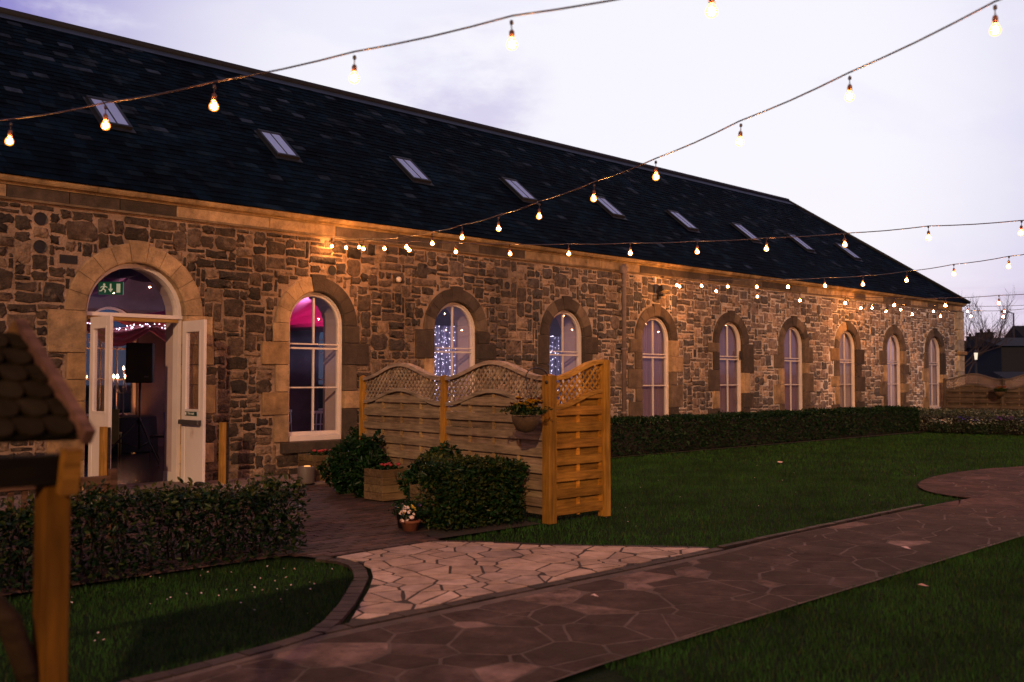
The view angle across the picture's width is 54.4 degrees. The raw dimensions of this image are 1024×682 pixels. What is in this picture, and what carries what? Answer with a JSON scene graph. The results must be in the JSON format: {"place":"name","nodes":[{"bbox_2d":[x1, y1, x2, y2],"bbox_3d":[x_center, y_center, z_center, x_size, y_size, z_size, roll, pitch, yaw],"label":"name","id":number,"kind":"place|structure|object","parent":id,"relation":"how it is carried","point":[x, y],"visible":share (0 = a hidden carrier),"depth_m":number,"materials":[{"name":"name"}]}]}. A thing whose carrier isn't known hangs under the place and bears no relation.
{"place":"outdoors","nodes":[
{"label":"outdoors","id":0,"kind":"place"},
{"bbox_2d":[0,474,331,510],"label":"paving strip","id":1,"kind":"structure","parent":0,"point":[243,481],"depth_m":14.40,"materials":[{"name":"grey stone"}]},
{"bbox_2d":[99,427,110,492],"bbox_3d":[-5.437,1.595,13.292,0.125,0.900,0.080,2,-3,-44],"label":"timber post","id":2,"kind":"object","parent":1,"relation":"on","point":[104,447],"visible":0.57,"depth_m":13.26,"materials":[{"name":"brown wood"}]},
{"bbox_2d":[218,422,228,483],"bbox_3d":[-4.239,1.648,14.640,0.125,0.900,0.080,2,-3,-44],"label":"timber post","id":3,"kind":"object","parent":1,"relation":"on","point":[223,470],"visible":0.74,"depth_m":14.61,"materials":[{"name":"brown wood"}]},
{"bbox_2d":[297,465,314,483],"bbox_3d":[-3.038,1.967,14.681,0.250,0.266,0.250,2,-3,-44],"label":"ground lamp","id":4,"kind":"object","parent":1,"relation":"on","point":[306,473],"visible":0.94,"depth_m":14.58,"materials":[{"name":"metal"}]},
{"bbox_2d":[298,449,331,480],"bbox_3d":[-2.933,1.904,15.293,0.500,0.475,0.514,2,-3,-44],"label":"planter","id":5,"kind":"object","parent":1,"relation":"on","point":[314,457],"visible":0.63,"depth_m":15.08,"materials":[{"name":"brown wood"}]},
{"bbox_2d":[0,483,439,594],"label":"courtyard pavers","id":6,"kind":"object","parent":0,"point":[336,524],"visible":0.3,"depth_m":9.94,"materials":[{"name":"stone"}]},
{"bbox_2d":[0,468,117,546],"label":"garden bench","id":7,"kind":"object","parent":6,"relation":"on","point":[111,476],"visible":0.27,"depth_m":9.08,"materials":[{"name":"brown wood"}]},
{"bbox_2d":[0,471,310,593],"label":"hedge","id":8,"kind":"object","parent":6,"relation":"on","point":[210,499],"visible":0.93,"depth_m":8.14,"materials":[{"name":"green plant"}]},
{"bbox_2d":[364,462,407,501],"bbox_3d":[-1.615,1.805,12.782,0.401,0.475,0.414,2,-3,-44],"label":"planter","id":9,"kind":"object","parent":6,"relation":"on","point":[381,485],"visible":0.95,"depth_m":12.64,"materials":[{"name":"brown wood"}]},
{"bbox_2d":[390,496,422,528],"bbox_3d":[-1.118,1.786,10.395,0.304,0.326,0.313,1,-2,-24],"label":"flower tub","id":10,"kind":"object","parent":6,"relation":"on","point":[399,505],"visible":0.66,"depth_m":10.35,"materials":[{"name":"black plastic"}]},
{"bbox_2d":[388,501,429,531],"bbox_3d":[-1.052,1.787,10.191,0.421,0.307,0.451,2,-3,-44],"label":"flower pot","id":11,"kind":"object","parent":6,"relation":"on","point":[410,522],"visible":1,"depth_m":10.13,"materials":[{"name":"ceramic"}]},
{"bbox_2d":[233,536,427,562],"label":"courtyard","id":12,"kind":"structure","parent":0,"point":[327,556],"depth_m":8.75,"materials":[{"name":"stone"}]},
{"bbox_2d":[71,477,758,640],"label":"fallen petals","id":13,"kind":"object","parent":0,"point":[251,584],"visible":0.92,"depth_m":7.35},
{"bbox_2d":[0,432,1023,681],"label":"lawn","id":14,"kind":"structure","parent":0,"point":[602,672],"depth_m":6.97,"materials":[{"name":"plant"}]},
{"bbox_2d":[0,319,95,681],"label":"garden shelter","id":15,"kind":"object","parent":14,"relation":"on","point":[39,402],"visible":1,"depth_m":2.94,"materials":[{"name":"brown wood"}]},
{"bbox_2d":[118,631,322,681],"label":"kerb edging","id":16,"kind":"object","parent":14,"relation":"on","point":[157,676],"visible":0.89,"depth_m":5.48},
{"bbox_2d":[310,557,367,632],"bbox_3d":[-1.265,1.839,7.390,0.421,0.028,2.630,0,-2,-10],"label":"kerb edging","id":17,"kind":"object","parent":14,"relation":"on","point":[341,611],"visible":0.98,"depth_m":7.12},
{"bbox_2d":[320,490,539,538],"bbox_3d":[-1.410,2.036,12.511,1.389,0.001,5.622,1,-3,-28],"label":"shrub bed","id":18,"kind":"object","parent":14,"relation":"on","point":[440,532],"visible":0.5,"depth_m":10.36,"materials":[{"name":"soil"}]},
{"bbox_2d":[316,433,365,493],"bbox_3d":[-2.247,1.678,13.601,0.839,0.848,0.712,2,-3,-44],"label":"shrub","id":19,"kind":"object","parent":18,"relation":"on","point":[336,479],"visible":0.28,"depth_m":13.45,"materials":[{"name":"green plant"}]},
{"bbox_2d":[325,421,378,460],"bbox_3d":[-2.248,1.662,14.770,1.053,0.983,0.876,2,-3,-44],"label":"shrub","id":20,"kind":"object","parent":18,"relation":"on","point":[350,437],"visible":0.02,"depth_m":14.58,"materials":[{"name":"green plant"}]},
{"bbox_2d":[335,429,394,497],"bbox_3d":[-1.936,1.628,13.143,0.795,0.916,0.693,2,-3,-44],"label":"shrub","id":21,"kind":"object","parent":18,"relation":"on","point":[366,452],"visible":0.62,"depth_m":13.04,"materials":[{"name":"green plant"}]},
{"bbox_2d":[395,440,452,498],"bbox_3d":[-0.998,1.628,12.083,0.881,0.844,0.711,2,-3,-44],"label":"shrub","id":22,"kind":"object","parent":18,"relation":"on","point":[432,449],"visible":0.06,"depth_m":11.96,"materials":[{"name":"green plant"}]},
{"bbox_2d":[402,445,464,495],"bbox_3d":[-0.837,1.595,11.396,0.870,0.829,0.761,2,-3,-44],"label":"shrub","id":23,"kind":"object","parent":18,"relation":"on","point":[413,478],"visible":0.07,"depth_m":11.27,"materials":[{"name":"green plant"}]},
{"bbox_2d":[410,483,466,525],"bbox_3d":[-0.791,1.725,10.751,0.440,0.475,0.454,2,-3,-44],"label":"planter","id":24,"kind":"object","parent":18,"relation":"on","point":[414,490],"visible":0.1,"depth_m":10.63,"materials":[{"name":"brown wood"}]},
{"bbox_2d":[414,451,530,530],"bbox_3d":[-0.438,1.580,10.678,1.276,0.794,0.851,2,-3,-44],"label":"bush","id":25,"kind":"object","parent":18,"relation":"on","point":[460,480],"visible":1,"depth_m":10.41,"materials":[{"name":"green plant"}]},
{"bbox_2d":[359,359,610,523],"bbox_3d":[-0.654,1.144,12.529,1.000,1.800,4.090,2,-3,-44],"label":"timber screen","id":26,"kind":"object","parent":14,"relation":"on","point":[564,452],"visible":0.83,"depth_m":11.38,"materials":[{"name":"brown wood"}]},
{"bbox_2d":[499,367,552,432],"bbox_3d":[0.141,0.621,10.517,0.573,0.688,0.555,0,-2,-3],"label":"hanging basket","id":27,"kind":"object","parent":26,"relation":"hanging from","point":[526,424],"visible":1,"depth_m":10.39,"materials":[{"name":"wicker"}]},
{"bbox_2d":[0,7,970,495],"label":"stone hall","id":28,"kind":"structure","parent":14,"relation":"on","point":[234,211],"depth_m":18.68,"materials":[{"name":"brown stone"}]},
{"bbox_2d":[88,315,112,476],"bbox_3d":[-5.665,0.870,13.687,0.061,2.420,0.704,2,-3,-44],"label":"door","id":29,"kind":"structure","parent":28,"relation":"in","point":[98,419],"depth_m":13.68,"materials":[{"name":"paint"}]},
{"bbox_2d":[98,409,121,455],"bbox_3d":[-8.185,1.863,20.277,0.400,0.950,0.460,1,-2,-14],"label":"dining chair","id":30,"kind":"object","parent":28,"relation":"on","point":[116,433],"visible":0.48,"depth_m":20.09,"materials":[{"name":"brown wood"}]},
{"bbox_2d":[85,307,136,415],"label":"rear window","id":31,"kind":"structure","parent":28,"relation":"in","point":[119,353],"depth_m":22.70,"materials":[{"name":"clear glass"}]},
{"bbox_2d":[91,269,151,297],"bbox_3d":[-8.154,-1.348,17.885,3.200,0.757,7.300,2,-3,-44],"label":"ceiling drape","id":32,"kind":"object","parent":28,"relation":"hanging from","point":[122,275],"visible":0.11,"depth_m":17.13,"materials":[{"name":"fabric"}]},
{"bbox_2d":[98,278,123,294],"bbox_3d":[-6.280,-1.126,15.607,0.380,0.800,0.043,0,-2,-1],"label":"exit sign","id":33,"kind":"object","parent":32,"relation":"hanging from","point":[110,288],"visible":0.84,"depth_m":15.58,"materials":[{"name":"green plastic"}]},
{"bbox_2d":[87,322,165,346],"bbox_3d":[-7.291,-0.099,21.824,4.200,0.518,0.198,2,-3,-44],"label":"swag curtain","id":34,"kind":"object","parent":28,"relation":"hanging from","point":[122,336],"visible":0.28,"depth_m":21.05,"materials":[{"name":"red fabric"}]},
{"bbox_2d":[47,240,214,489],"label":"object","id":35,"kind":"structure","parent":28,"relation":"in","point":[67,328],"depth_m":14.50,"materials":[{"name":"beige stone"}]},
{"bbox_2d":[111,383,159,464],"bbox_3d":[-6.767,1.509,18.417,1.172,1.490,1.260,-2,-3,34],"label":"speaker stand","id":36,"kind":"object","parent":28,"relation":"on","point":[139,422],"visible":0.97,"depth_m":18.43,"materials":[{"name":"black metal"}]},
{"bbox_2d":[125,343,154,382],"bbox_3d":[-6.905,0.409,18.493,0.480,0.740,0.375,1,-2,-16],"label":"loudspeaker","id":37,"kind":"object","parent":36,"relation":"on","point":[140,361],"visible":1,"depth_m":18.32,"materials":[{"name":"black plastic"}]},
{"bbox_2d":[149,434,163,459],"bbox_3d":[-6.769,1.830,19.431,0.445,0.950,0.400,-1,-3,26],"label":"dining chair","id":38,"kind":"object","parent":28,"relation":"on","point":[159,436],"visible":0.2,"depth_m":19.27,"materials":[{"name":"brown wood"}]},
{"bbox_2d":[178,319,206,485],"bbox_3d":[-4.709,0.911,14.604,0.141,2.430,0.724,2,-3,-44],"label":"door","id":39,"kind":"structure","parent":28,"relation":"in","point":[192,421],"depth_m":14.55,"materials":[{"name":"paint"}]},
{"bbox_2d":[87,298,322,332],"bbox_3d":[-4.681,-1.038,21.261,6.100,1.270,7.300,2,-3,-44],"label":"ceiling drape","id":40,"kind":"object","parent":28,"relation":"hanging from","point":[301,318],"visible":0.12,"depth_m":21.31,"materials":[{"name":"pink fabric"}]},
{"bbox_2d":[289,410,291,431],"bbox_3d":[-4.557,1.860,20.203,0.400,0.950,0.445,-1,-2,16],"label":"dining chair","id":41,"kind":"object","parent":28,"relation":"on","point":[290,411],"visible":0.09,"depth_m":19.98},
{"bbox_2d":[261,274,368,453],"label":"window","id":42,"kind":"structure","parent":28,"relation":"in","point":[348,355],"depth_m":16.55,"materials":[{"name":"beige stone"}]},
{"bbox_2d":[311,411,322,430],"bbox_3d":[-3.807,1.828,19.385,0.400,0.950,0.445,2,-3,-34],"label":"dining chair","id":43,"kind":"object","parent":28,"relation":"on","point":[320,412],"visible":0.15,"depth_m":19.19,"materials":[{"name":"wood"}]},
{"bbox_2d":[318,332,322,409],"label":"rear window","id":44,"kind":"structure","parent":28,"relation":"in","point":[320,394],"depth_m":26.57,"materials":[{"name":"blue glass"}]},
{"bbox_2d":[0,0,714,143],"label":"string lights","id":45,"kind":"object","parent":28,"relation":"hanging from","point":[711,10],"visible":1,"depth_m":5.53,"materials":[{"name":"metal"}]},
{"bbox_2d":[434,325,455,411],"bbox_3d":[-1.235,1.044,24.017,2.605,2.806,0.128,2,-3,-44],"label":"light curtain","id":46,"kind":"object","parent":28,"relation":"hanging from","point":[442,360],"visible":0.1,"depth_m":23.68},
{"bbox_2d":[413,286,495,412],"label":"window","id":47,"kind":"structure","parent":28,"relation":"in","point":[425,347],"depth_m":18.74,"materials":[{"name":"beige stone"}]},
{"bbox_2d":[549,336,561,409],"bbox_3d":[1.449,1.209,26.350,2.302,2.660,0.128,2,-3,-44],"label":"light curtain","id":48,"kind":"object","parent":28,"relation":"hanging from","point":[554,360],"visible":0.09,"depth_m":26.13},
{"bbox_2d":[533,296,597,403],"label":"window","id":49,"kind":"structure","parent":28,"relation":"in","point":[587,346],"depth_m":20.90,"materials":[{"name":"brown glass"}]},
{"bbox_2d":[641,320,662,416],"bbox_3d":[3.241,0.672,23.143,0.860,2.440,0.062,2,-3,-44],"label":"sheer curtain","id":50,"kind":"object","parent":28,"relation":"hanging from","point":[658,372],"visible":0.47,"depth_m":23.19,"materials":[{"name":"white fabric"}]},
{"bbox_2d":[628,304,682,422],"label":"window","id":51,"kind":"structure","parent":28,"relation":"in","point":[673,393],"depth_m":23.12,"materials":[{"name":"beige stone"}]},
{"bbox_2d":[657,285,669,298],"bbox_3d":[3.468,-1.129,22.892,0.260,0.320,0.238,2,-3,-44],"label":"flood light","id":52,"kind":"object","parent":28,"relation":"attached to","point":[664,288],"visible":1,"depth_m":22.84,"materials":[{"name":"metal"}]},
{"bbox_2d":[329,0,999,249],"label":"string lights","id":53,"kind":"object","parent":28,"relation":"attached to","point":[995,29],"visible":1,"depth_m":6.92,"materials":[{"name":"metal"}]},
{"bbox_2d":[332,220,1023,254],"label":"string lights","id":54,"kind":"object","parent":28,"relation":"attached to","point":[928,237],"visible":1,"depth_m":13.53,"materials":[{"name":"metal"}]},
{"bbox_2d":[719,325,735,412],"bbox_3d":[5.443,0.757,25.289,0.820,2.440,0.062,2,-3,-44],"label":"sheer curtain","id":55,"kind":"object","parent":28,"relation":"hanging from","point":[731,375],"visible":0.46,"depth_m":25.34,"materials":[{"name":"white fabric"}]},
{"bbox_2d":[708,310,753,413],"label":"window","id":56,"kind":"structure","parent":28,"relation":"in","point":[745,366],"depth_m":25.35,"materials":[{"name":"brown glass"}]},
{"bbox_2d":[784,329,797,410],"bbox_3d":[7.545,0.838,27.336,1.060,2.440,0.063,2,-3,-44],"label":"sheer curtain","id":57,"kind":"object","parent":28,"relation":"hanging from","point":[793,373],"visible":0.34,"depth_m":27.50,"materials":[{"name":"white fabric"}]},
{"bbox_2d":[774,316,814,410],"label":"window","id":58,"kind":"structure","parent":28,"relation":"in","point":[805,384],"depth_m":27.47,"materials":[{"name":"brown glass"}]},
{"bbox_2d":[660,254,1023,287],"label":"string lights","id":59,"kind":"object","parent":28,"relation":"attached to","point":[1008,266],"visible":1,"depth_m":17.11,"materials":[{"name":"metal"}]},
{"bbox_2d":[839,333,847,407],"bbox_3d":[9.697,0.920,29.433,0.960,2.440,0.062,2,-3,-44],"label":"sheer curtain","id":60,"kind":"object","parent":28,"relation":"hanging from","point":[841,404],"visible":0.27,"depth_m":29.55,"materials":[{"name":"white fabric"}]},
{"bbox_2d":[666,278,1023,306],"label":"string lights","id":61,"kind":"object","parent":28,"relation":"attached to","point":[852,296],"visible":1,"depth_m":20.39,"materials":[{"name":"metal"}]},
{"bbox_2d":[830,320,865,413],"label":"window","id":62,"kind":"structure","parent":28,"relation":"in","point":[857,384],"depth_m":29.64,"materials":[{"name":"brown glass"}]},
{"bbox_2d":[886,336,895,405],"bbox_3d":[11.921,1.006,31.599,1.060,2.440,0.062,2,-3,-44],"label":"sheer curtain","id":63,"kind":"object","parent":28,"relation":"hanging from","point":[893,374],"visible":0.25,"depth_m":31.81,"materials":[{"name":"white fabric"}]},
{"bbox_2d":[879,324,909,406],"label":"window","id":64,"kind":"structure","parent":28,"relation":"in","point":[893,331],"depth_m":31.78,"materials":[{"name":"brown stone"}]},
{"bbox_2d":[928,342,935,404],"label":"sheer curtain","id":65,"kind":"object","parent":28,"relation":"hanging from","point":[933,376],"visible":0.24,"depth_m":33.95,"materials":[{"name":"white fabric"}]},
{"bbox_2d":[849,299,1020,316],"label":"string lights","id":66,"kind":"object","parent":28,"relation":"attached to","point":[935,310],"visible":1,"depth_m":26.09,"materials":[{"name":"glass"}]},
{"bbox_2d":[848,297,1021,311],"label":"string lights","id":67,"kind":"object","parent":28,"relation":"attached to","point":[919,305],"visible":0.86,"depth_m":28.20,"materials":[{"name":"glass"}]},
{"bbox_2d":[922,328,947,414],"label":"window","id":68,"kind":"structure","parent":28,"relation":"in","point":[934,334],"depth_m":33.77,"materials":[{"name":"brown stone"}]},
{"bbox_3d":[-8.506,1.998,21.555,1.595,0.740,1.579,2,-3,-44],"label":"round table","id":69,"kind":"object","parent":28,"relation":"on","visible":0},
{"bbox_2d":[113,367,132,415],"bbox_3d":[-8.444,1.085,21.559,0.345,1.080,0.430,2,-3,-44],"label":"candelabra","id":70,"kind":"object","parent":69,"relation":"on","point":[124,391],"visible":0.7,"depth_m":21.55,"materials":[{"name":"metal"}]},
{"bbox_2d":[323,548,723,634],"bbox_3d":[0.362,1.846,7.591,4.280,0.028,0.100,2,-3,-44],"label":"kerb edging","id":71,"kind":"object","parent":14,"relation":"on","point":[385,618],"visible":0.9,"depth_m":7.17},
{"bbox_2d":[427,540,708,547],"bbox_3d":[0.497,1.915,9.317,2.645,0.028,0.146,0,-2,9],"label":"kerb edging","id":72,"kind":"object","parent":14,"relation":"on","point":[566,544],"visible":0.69,"depth_m":9.29,"materials":[{"name":"grey concrete"}]},
{"bbox_2d":[611,431,930,457],"bbox_3d":[6.846,2.547,25.343,26.700,0.001,1.350,2,-3,-44],"label":"soil bed","id":73,"kind":"object","parent":14,"relation":"on","point":[774,443],"depth_m":24.36,"materials":[{"name":"brown soil"}]},
{"bbox_2d":[348,405,920,455],"bbox_3d":[4.779,2.047,23.113,20.308,0.850,0.854,2,-3,-44],"label":"hedge","id":74,"kind":"object","parent":73,"relation":"on","point":[630,435],"visible":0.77,"depth_m":23.60,"materials":[{"name":"green plant"}]},
{"bbox_2d":[717,504,923,548],"bbox_3d":[3.500,1.972,10.773,4.440,0.028,0.070,2,-3,-45],"label":"kerb edging","id":75,"kind":"object","parent":14,"relation":"on","point":[781,534],"visible":0.93,"depth_m":10.37,"materials":[{"name":"grey stone"}]},
{"bbox_2d":[926,418,956,432],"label":"flowering plant","id":76,"kind":"object","parent":14,"relation":"on","point":[939,423],"visible":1,"depth_m":29.12,"materials":[{"name":"green plant"}]},
{"bbox_2d":[953,416,981,432],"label":"flowering plant","id":77,"kind":"object","parent":14,"relation":"on","point":[957,428],"visible":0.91,"depth_m":28.82,"materials":[{"name":"green plant"}]},
{"bbox_2d":[931,431,1017,434],"bbox_3d":[15.659,2.638,27.655,2.050,0.001,7.660,2,-3,-44],"label":"soil bed","id":78,"kind":"object","parent":14,"relation":"on","point":[974,433],"visible":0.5,"depth_m":28.94,"materials":[{"name":"brown soil"}]},
{"bbox_2d":[915,407,1023,434],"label":"hedge","id":79,"kind":"object","parent":78,"relation":"on","point":[943,413],"visible":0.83,"depth_m":29.13,"materials":[{"name":"green plant"}]},
{"bbox_2d":[973,350,978,383],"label":"lamp post","id":80,"kind":"object","parent":14,"relation":"on","point":[975,352],"visible":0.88,"depth_m":44.95,"materials":[{"name":"metal"}]},
{"bbox_2d":[967,419,998,433],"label":"flowering plant","id":81,"kind":"object","parent":14,"relation":"on","point":[977,423],"visible":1,"depth_m":28.28,"materials":[{"name":"green plant"}]},
{"bbox_2d":[943,373,1023,416],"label":"timber fence","id":82,"kind":"object","parent":14,"relation":"on","point":[973,395],"visible":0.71,"depth_m":32.69,"materials":[{"name":"brown wood"}]},
{"bbox_2d":[992,376,1007,396],"bbox_3d":[15.704,1.457,31.983,0.512,0.688,0.504,-1,-2,14],"label":"hanging basket","id":83,"kind":"object","parent":82,"relation":"hanging from","point":[1000,388],"visible":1,"depth_m":31.92,"materials":[{"name":"wicker"}]},
{"bbox_2d":[964,287,1019,379],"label":"bare tree","id":84,"kind":"object","parent":14,"relation":"on","point":[999,333],"visible":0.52,"depth_m":51.79,"materials":[{"name":"brown plant"}]},
{"bbox_2d":[991,415,1016,434],"bbox_3d":[13.895,2.369,28.077,0.696,0.552,0.709,-1,-2,21],"label":"flowering plant","id":85,"kind":"object","parent":14,"relation":"on","point":[1009,419],"visible":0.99,"depth_m":28.08,"materials":[{"name":"green plant"}]},
{"bbox_2d":[1000,311,1014,337],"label":"street lamp","id":86,"kind":"object","parent":14,"relation":"on","point":[1013,325],"visible":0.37,"depth_m":98.07,"materials":[{"name":"metal"}]},
{"bbox_2d":[1005,326,1023,337],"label":"house","id":87,"kind":"structure","parent":14,"relation":"on","point":[1020,330],"depth_m":98.58,"materials":[{"name":"black"}]},
{"bbox_2d":[0,0,1023,340],"label":"sky","id":88,"kind":"structure","parent":0,"point":[930,131],"materials":[{"name":"white"}]},
{"bbox_2d":[335,542,710,622],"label":"terrace","id":89,"kind":"structure","parent":0,"point":[403,600],"depth_m":8.10,"materials":[{"name":"grey stone"}]},
{"bbox_2d":[337,541,708,618],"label":"terrace flagstones","id":90,"kind":"object","parent":89,"relation":"on","point":[503,552],"visible":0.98,"depth_m":8.22,"materials":[{"name":"beige stone"}]},
{"bbox_2d":[154,466,1023,681],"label":"path","id":91,"kind":"structure","parent":0,"point":[477,605],"depth_m":6.65,"materials":[{"name":"stone"}]},
{"bbox_2d":[964,329,1023,383],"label":"house","id":92,"kind":"structure","parent":0,"point":[1009,357],"depth_m":73.21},
{"bbox_2d":[978,372,1023,388],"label":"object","id":93,"kind":"structure","parent":0,"point":[1004,375],"depth_m":61.36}
]}

